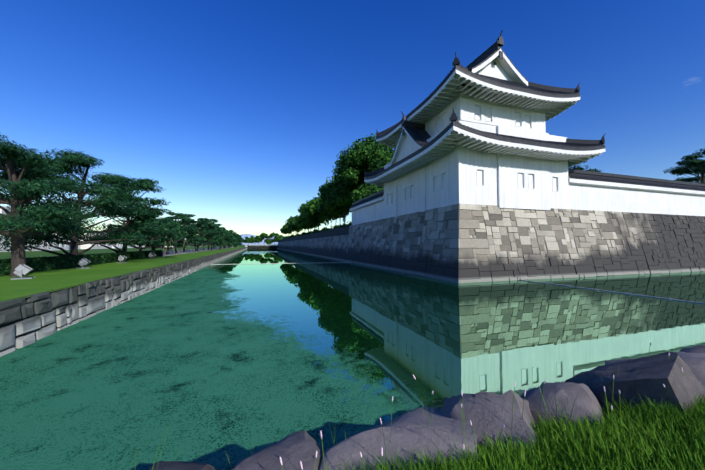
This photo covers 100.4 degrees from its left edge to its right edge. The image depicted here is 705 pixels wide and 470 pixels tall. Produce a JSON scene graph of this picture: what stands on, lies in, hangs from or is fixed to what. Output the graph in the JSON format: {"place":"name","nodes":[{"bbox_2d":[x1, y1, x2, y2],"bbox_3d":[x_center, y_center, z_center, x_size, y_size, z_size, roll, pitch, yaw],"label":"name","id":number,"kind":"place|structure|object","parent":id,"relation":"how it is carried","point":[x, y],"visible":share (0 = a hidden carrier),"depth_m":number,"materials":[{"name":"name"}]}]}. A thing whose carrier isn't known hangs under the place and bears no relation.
{"place":"outdoors","nodes":[
{"label":"outdoors","id":0,"kind":"place"},
{"bbox_2d":[0,206,68,251],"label":"town building","id":1,"kind":"structure","parent":0,"point":[64,247],"depth_m":76.47,"materials":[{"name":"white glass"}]},
{"bbox_2d":[80,230,111,248],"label":"town building","id":2,"kind":"structure","parent":0,"point":[87,246],"depth_m":107.35,"materials":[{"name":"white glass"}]},
{"bbox_2d":[112,242,132,248],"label":"town building","id":3,"kind":"structure","parent":0,"point":[119,245],"depth_m":128.71,"materials":[{"name":"white glass"}]},
{"bbox_2d":[241,234,285,244],"bbox_3d":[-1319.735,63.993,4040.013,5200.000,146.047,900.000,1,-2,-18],"label":"distant hills","id":4,"kind":"structure","parent":0,"point":[249,236],"depth_m":3773.95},
{"bbox_2d":[0,245,689,469],"bbox_3d":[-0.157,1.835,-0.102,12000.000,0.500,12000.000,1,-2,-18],"label":"ground","id":5,"kind":"structure","parent":0,"point":[43,281],"depth_m":18.11,"materials":[{"name":"green plant"}]},
{"bbox_2d":[10,264,34,279],"bbox_3d":[-15.411,1.700,13.758,0.672,0.687,0.672,1,-2,-38],"label":"rock","id":6,"kind":"object","parent":5,"relation":"on","point":[22,270],"visible":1,"depth_m":13.56,"materials":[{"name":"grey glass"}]},
{"bbox_2d":[0,134,102,276],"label":"pine tree","id":7,"kind":"object","parent":5,"relation":"on","point":[17,221],"visible":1,"depth_m":15.13,"materials":[{"name":"green plant"}]},
{"bbox_2d":[0,249,162,275],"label":"hedge","id":8,"kind":"object","parent":5,"relation":"on","point":[40,264],"visible":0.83,"depth_m":20.11,"materials":[{"name":"green plant"}]},
{"bbox_2d":[76,258,91,268],"bbox_3d":[-18.156,1.904,19.906,0.672,0.687,0.672,1,-2,-28],"label":"rock","id":9,"kind":"object","parent":5,"relation":"on","point":[83,262],"visible":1,"depth_m":19.69,"materials":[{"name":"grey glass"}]},
{"bbox_2d":[0,148,175,255],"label":"pine tree","id":10,"kind":"object","parent":5,"relation":"on","point":[76,162],"visible":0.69,"depth_m":23.44,"materials":[{"name":"green plant"}]},
{"bbox_2d":[116,255,127,262],"bbox_3d":[-20.176,2.099,25.766,0.672,0.687,0.672,1,-2,-18],"label":"floodlight","id":11,"kind":"object","parent":5,"relation":"on","point":[121,258],"visible":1,"depth_m":25.52,"materials":[{"name":"grey glass"}]},
{"bbox_2d":[0,247,247,356],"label":"stone retaining wall","id":12,"kind":"structure","parent":5,"relation":"on","point":[27,319],"depth_m":11.36,"materials":[{"name":"black stone"}]},
{"bbox_2d":[62,175,189,251],"bbox_3d":[-23.334,-1.696,31.552,10.567,9.056,11.514,1,-2,-18],"label":"pine tree","id":13,"kind":"object","parent":5,"relation":"on","point":[151,212],"visible":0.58,"depth_m":30.85,"materials":[{"name":"green plant"}]},
{"bbox_2d":[102,207,173,250],"bbox_3d":[-28.150,-0.366,38.107,7.786,6.832,7.105,1,-2,-18],"label":"pine tree","id":14,"kind":"object","parent":5,"relation":"on","point":[160,243],"visible":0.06,"depth_m":38.49,"materials":[{"name":"green plant"}]},
{"bbox_2d":[147,253,156,258],"bbox_3d":[-22.567,2.341,33.081,0.672,0.687,0.672,0,-2,-8],"label":"floodlight","id":15,"kind":"object","parent":5,"relation":"on","point":[152,255],"visible":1,"depth_m":32.84,"materials":[{"name":"grey glass"}]},
{"bbox_2d":[130,212,184,249],"bbox_3d":[-29.386,-0.150,43.839,7.255,6.781,7.739,1,-2,-18],"label":"pine tree","id":16,"kind":"object","parent":5,"relation":"on","point":[166,219],"visible":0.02,"depth_m":44.06,"materials":[{"name":"green plant"}]},
{"bbox_2d":[144,220,187,253],"bbox_3d":[-31.406,0.341,49.984,6.360,6.207,6.969,1,-2,-30],"label":"pine tree","id":17,"kind":"object","parent":5,"relation":"on","point":[178,245],"visible":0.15,"depth_m":50.89,"materials":[{"name":"green plant"}]},
{"bbox_2d":[147,461,214,469],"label":"bank boulder","id":18,"kind":"object","parent":5,"relation":"on","point":[177,465],"visible":1,"depth_m":2.21,"materials":[{"name":"grey stone"}]},
{"bbox_2d":[163,212,201,252],"bbox_3d":[-33.874,-0.373,57.121,8.812,8.107,8.542,1,-2,-18],"label":"pine tree","id":19,"kind":"object","parent":5,"relation":"on","point":[178,216],"visible":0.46,"depth_m":55.79,"materials":[{"name":"green plant"}]},
{"bbox_2d":[177,213,202,251],"bbox_3d":[-35.292,-0.406,61.005,6.934,8.431,9.279,0,-2,14],"label":"pine tree","id":20,"kind":"object","parent":5,"relation":"on","point":[191,220],"visible":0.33,"depth_m":61.31,"materials":[{"name":"green plant"}]},
{"bbox_2d":[188,220,215,250],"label":"pine tree","id":21,"kind":"object","parent":5,"relation":"on","point":[202,228],"visible":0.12,"depth_m":74.76,"materials":[{"name":"green plant"}]},
{"bbox_2d":[186,218,222,251],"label":"pine tree","id":22,"kind":"object","parent":5,"relation":"on","point":[200,221],"visible":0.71,"depth_m":68.09,"materials":[{"name":"green plant"}]},
{"bbox_2d":[197,219,218,250],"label":"pine tree","id":23,"kind":"object","parent":5,"relation":"on","point":[208,224],"visible":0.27,"depth_m":80.35,"materials":[{"name":"green plant"}]},
{"bbox_2d":[206,224,226,249],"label":"pine tree","id":24,"kind":"object","parent":5,"relation":"on","point":[221,242],"visible":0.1,"depth_m":91.66,"materials":[{"name":"green plant"}]},
{"bbox_2d":[205,218,229,249],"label":"pine tree","id":25,"kind":"object","parent":5,"relation":"on","point":[215,221],"visible":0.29,"depth_m":85.18,"materials":[{"name":"green plant"}]},
{"bbox_2d":[213,225,226,243],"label":"pine tree","id":26,"kind":"object","parent":5,"relation":"on","point":[216,226],"visible":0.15,"depth_m":98.03,"materials":[{"name":"green plant"}]},
{"bbox_2d":[213,223,228,248],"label":"pine tree","id":27,"kind":"object","parent":5,"relation":"on","point":[223,232],"visible":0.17,"depth_m":104.69,"materials":[{"name":"green plant"}]},
{"bbox_2d":[215,227,231,248],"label":"pine tree","id":28,"kind":"object","parent":5,"relation":"on","point":[223,228],"visible":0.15,"depth_m":111.78,"materials":[{"name":"green plant"}]},
{"bbox_2d":[216,232,236,247],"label":"pine tree","id":29,"kind":"object","parent":5,"relation":"on","point":[233,243],"visible":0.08,"depth_m":126.54,"materials":[{"name":"green plant"}]},
{"bbox_2d":[227,230,240,247],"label":"pine tree","id":30,"kind":"object","parent":5,"relation":"on","point":[231,232],"visible":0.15,"depth_m":150.19,"materials":[{"name":"green plant"}]},
{"bbox_2d":[244,236,252,245],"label":"tree","id":31,"kind":"object","parent":5,"relation":"on","point":[247,240],"visible":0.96,"depth_m":237.28,"materials":[{"name":"green plant"}]},
{"bbox_2d":[250,236,260,243],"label":"tree","id":32,"kind":"object","parent":5,"relation":"on","point":[255,240],"visible":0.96,"depth_m":239.56,"materials":[{"name":"green plant"}]},
{"bbox_2d":[245,244,277,246],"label":"bridge parapet","id":33,"kind":"structure","parent":5,"relation":"on","point":[260,244],"depth_m":228.82,"materials":[{"name":"grey stone"}]},
{"bbox_2d":[247,246,276,248],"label":"stone wall","id":34,"kind":"structure","parent":5,"relation":"on","point":[261,247],"depth_m":229.27,"materials":[{"name":"black stone"}]},
{"bbox_2d":[436,390,537,450],"bbox_3d":[1.409,2.056,2.757,1.231,1.099,1.289,1,-2,-18],"label":"bank boulder","id":35,"kind":"object","parent":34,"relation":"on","point":[477,407],"visible":0.5,"depth_m":2.70,"materials":[{"name":"grey stone"}]},
{"bbox_2d":[520,382,604,427],"bbox_3d":[2.200,2.166,3.121,1.054,1.220,1.178,1,-2,-18],"label":"bank boulder","id":36,"kind":"object","parent":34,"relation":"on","point":[560,391],"visible":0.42,"depth_m":2.94,"materials":[{"name":"grey stone"}]},
{"bbox_2d":[605,357,704,387],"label":"bank boulder","id":37,"kind":"object","parent":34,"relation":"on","point":[696,365],"visible":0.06,"depth_m":3.58,"materials":[{"name":"grey stone"}]},
{"bbox_2d":[676,352,704,357],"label":"bank boulder","id":38,"kind":"object","parent":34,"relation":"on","point":[682,354],"visible":0.08,"depth_m":4.25,"materials":[{"name":"grey stone"}]},
{"bbox_2d":[679,345,704,352],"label":"bank boulder","id":39,"kind":"object","parent":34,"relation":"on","point":[698,349],"visible":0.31,"depth_m":4.80,"materials":[{"name":"grey stone"}]},
{"bbox_2d":[257,232,267,239],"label":"tree","id":40,"kind":"object","parent":5,"relation":"on","point":[263,235],"visible":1,"depth_m":242.50,"materials":[{"name":"green plant"}]},
{"bbox_2d":[264,235,273,245],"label":"tree","id":41,"kind":"object","parent":5,"relation":"on","point":[270,240],"visible":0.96,"depth_m":246.44,"materials":[{"name":"green plant"}]},
{"bbox_2d":[270,232,279,242],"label":"tree","id":42,"kind":"object","parent":5,"relation":"on","point":[276,235],"visible":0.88,"depth_m":246.92,"materials":[{"name":"green plant"}]},
{"bbox_2d":[232,430,323,469],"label":"bank boulder","id":43,"kind":"object","parent":5,"relation":"on","point":[293,450],"visible":0.94,"depth_m":2.29,"materials":[{"name":"grey stone"}]},
{"bbox_2d":[273,235,283,241],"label":"tree","id":44,"kind":"object","parent":5,"relation":"on","point":[280,238],"visible":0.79,"depth_m":247.05,"materials":[{"name":"green plant"}]},
{"bbox_2d":[319,407,477,469],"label":"bank boulder","id":45,"kind":"object","parent":5,"relation":"on","point":[408,432],"visible":0.88,"depth_m":2.35,"materials":[{"name":"grey stone"}]},
{"bbox_2d":[135,342,704,469],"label":"bank grass and flowers","id":46,"kind":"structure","parent":5,"relation":"on","point":[664,454],"depth_m":2.22,"materials":[{"name":"green plant"}]},
{"bbox_2d":[277,203,704,282],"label":"stone wall","id":47,"kind":"structure","parent":5,"relation":"on","point":[463,243],"depth_m":29.27,"materials":[{"name":"black stone"}]},
{"bbox_2d":[565,352,704,422],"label":"bank boulder","id":48,"kind":"object","parent":5,"relation":"on","point":[655,373],"visible":0.27,"depth_m":3.00,"materials":[{"name":"grey stone"}]},
{"bbox_2d":[0,249,704,469],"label":"moat water","id":49,"kind":"structure","parent":0,"point":[236,357],"depth_m":8.28,"materials":[{"name":"teal liquid"}]},
{"bbox_2d":[211,262,349,264],"bbox_3d":[-10.921,4.598,47.601,22.051,0.104,0.120,0,-2,-14],"label":"floating rope","id":50,"kind":"object","parent":49,"relation":"on","point":[284,263],"visible":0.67,"depth_m":47.35,"materials":[{"name":"grey"}]},
{"bbox_2d":[521,280,704,303],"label":"floating rope","id":51,"kind":"object","parent":49,"relation":"on","point":[618,292],"visible":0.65,"depth_m":18.32,"materials":[{"name":"grey"}]},
{"bbox_2d":[0,0,704,235],"label":"sky","id":52,"kind":"structure","parent":0,"point":[240,111],"materials":[{"name":"blue"}]},
{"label":"castle terrace ground","id":53,"kind":"structure","parent":0,"visible":0},
{"bbox_2d":[281,225,292,235],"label":"tree","id":54,"kind":"object","parent":53,"relation":"on","point":[283,228],"visible":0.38,"depth_m":211.08,"materials":[{"name":"green plant"}]},
{"bbox_2d":[287,217,300,229],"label":"tree","id":55,"kind":"object","parent":53,"relation":"on","point":[291,225],"visible":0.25,"depth_m":162.16,"materials":[{"name":"green plant"}]},
{"bbox_2d":[292,220,316,229],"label":"tree","id":56,"kind":"object","parent":53,"relation":"on","point":[295,224],"visible":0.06,"depth_m":155.06,"materials":[{"name":"green plant"}]},
{"bbox_2d":[295,215,321,231],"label":"tree","id":57,"kind":"object","parent":53,"relation":"on","point":[299,216],"visible":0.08,"depth_m":143.01,"materials":[{"name":"green plant"}]},
{"bbox_2d":[299,217,320,230],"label":"tree","id":58,"kind":"object","parent":53,"relation":"on","point":[302,221],"visible":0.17,"depth_m":133.77,"materials":[{"name":"green plant"}]},
{"bbox_2d":[297,198,324,230],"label":"tree","id":59,"kind":"object","parent":53,"relation":"on","point":[303,210],"visible":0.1,"depth_m":113.89,"materials":[{"name":"green plant"}]},
{"bbox_2d":[300,213,325,223],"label":"tree","id":60,"kind":"object","parent":53,"relation":"on","point":[316,220],"visible":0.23,"depth_m":120.16,"materials":[{"name":"green plant"}]},
{"bbox_2d":[300,199,331,229],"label":"tree","id":61,"kind":"object","parent":53,"relation":"on","point":[327,224],"visible":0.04,"depth_m":128.94,"materials":[{"name":"green plant"}]},
{"bbox_2d":[300,193,336,230],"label":"tree","id":62,"kind":"object","parent":53,"relation":"on","point":[310,212],"visible":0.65,"depth_m":105.81,"materials":[{"name":"green plant"}]},
{"bbox_2d":[318,176,343,222],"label":"tree","id":63,"kind":"object","parent":53,"relation":"on","point":[323,189],"visible":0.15,"depth_m":80.03,"materials":[{"name":"green plant"}]},
{"bbox_2d":[319,176,345,221],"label":"tree","id":64,"kind":"object","parent":53,"relation":"on","point":[324,201],"visible":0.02,"depth_m":85.57,"materials":[{"name":"green plant"}]},
{"bbox_2d":[317,201,349,224],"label":"tree","id":65,"kind":"object","parent":53,"relation":"on","point":[323,211],"visible":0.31,"depth_m":95.18,"materials":[{"name":"green plant"}]},
{"bbox_2d":[319,199,350,224],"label":"tree","id":66,"kind":"object","parent":53,"relation":"on","point":[336,211],"visible":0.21,"depth_m":90.34,"materials":[{"name":"green plant"}]},
{"bbox_2d":[325,180,354,223],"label":"tree","id":67,"kind":"object","parent":53,"relation":"on","point":[332,196],"visible":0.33,"depth_m":73.21,"materials":[{"name":"green plant"}]},
{"bbox_2d":[336,180,378,205],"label":"tree","id":68,"kind":"object","parent":53,"relation":"on","point":[346,189],"visible":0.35,"depth_m":69.70,"materials":[{"name":"green plant"}]},
{"bbox_2d":[333,161,383,188],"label":"tree","id":69,"kind":"object","parent":53,"relation":"on","point":[362,179],"visible":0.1,"depth_m":69.86,"materials":[{"name":"green plant"}]},
{"bbox_2d":[332,133,395,187],"bbox_3d":[3.411,-12.514,64.556,14.871,19.388,17.237,1,-2,-18],"label":"tree","id":70,"kind":"object","parent":53,"relation":"on","point":[373,153],"visible":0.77,"depth_m":61.83,"materials":[{"name":"green plant"}]},
{"bbox_2d":[350,189,383,224],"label":"plaster wall","id":71,"kind":"structure","parent":53,"relation":"on","point":[370,208],"depth_m":46.42,"materials":[{"name":"paint"}]},
{"bbox_2d":[350,183,383,201],"bbox_3d":[3.356,-6.395,59.842,8.465,8.862,8.875,1,-2,-18],"label":"tree","id":72,"kind":"object","parent":53,"relation":"on","point":[363,191],"visible":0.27,"depth_m":57.81,"materials":[{"name":"green plant"}]},
{"bbox_2d":[364,30,605,218],"bbox_3d":[13.051,-11.289,35.280,17.646,18.220,20.246,1,-2,-18],"label":"corner turret","id":73,"kind":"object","parent":53,"relation":"on","point":[474,132],"visible":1,"depth_m":28.16,"materials":[{"name":"paint"}]},
{"bbox_2d":[568,161,602,171],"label":"tree","id":74,"kind":"object","parent":53,"relation":"on","point":[578,167],"visible":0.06,"depth_m":56.42,"materials":[{"name":"green plant"}]},
{"bbox_2d":[568,169,704,215],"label":"plaster wall","id":75,"kind":"structure","parent":53,"relation":"on","point":[595,191],"depth_m":33.01,"materials":[{"name":"white paint"}]},
{"bbox_2d":[663,148,704,183],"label":"tree","id":76,"kind":"object","parent":53,"relation":"on","point":[690,161],"visible":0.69,"depth_m":54.00,"materials":[{"name":"green plant"}]},
{"bbox_2d":[672,165,704,182],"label":"tree","id":77,"kind":"object","parent":53,"relation":"on","point":[679,179],"visible":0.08,"depth_m":65.44,"materials":[{"name":"green plant"}]}
]}

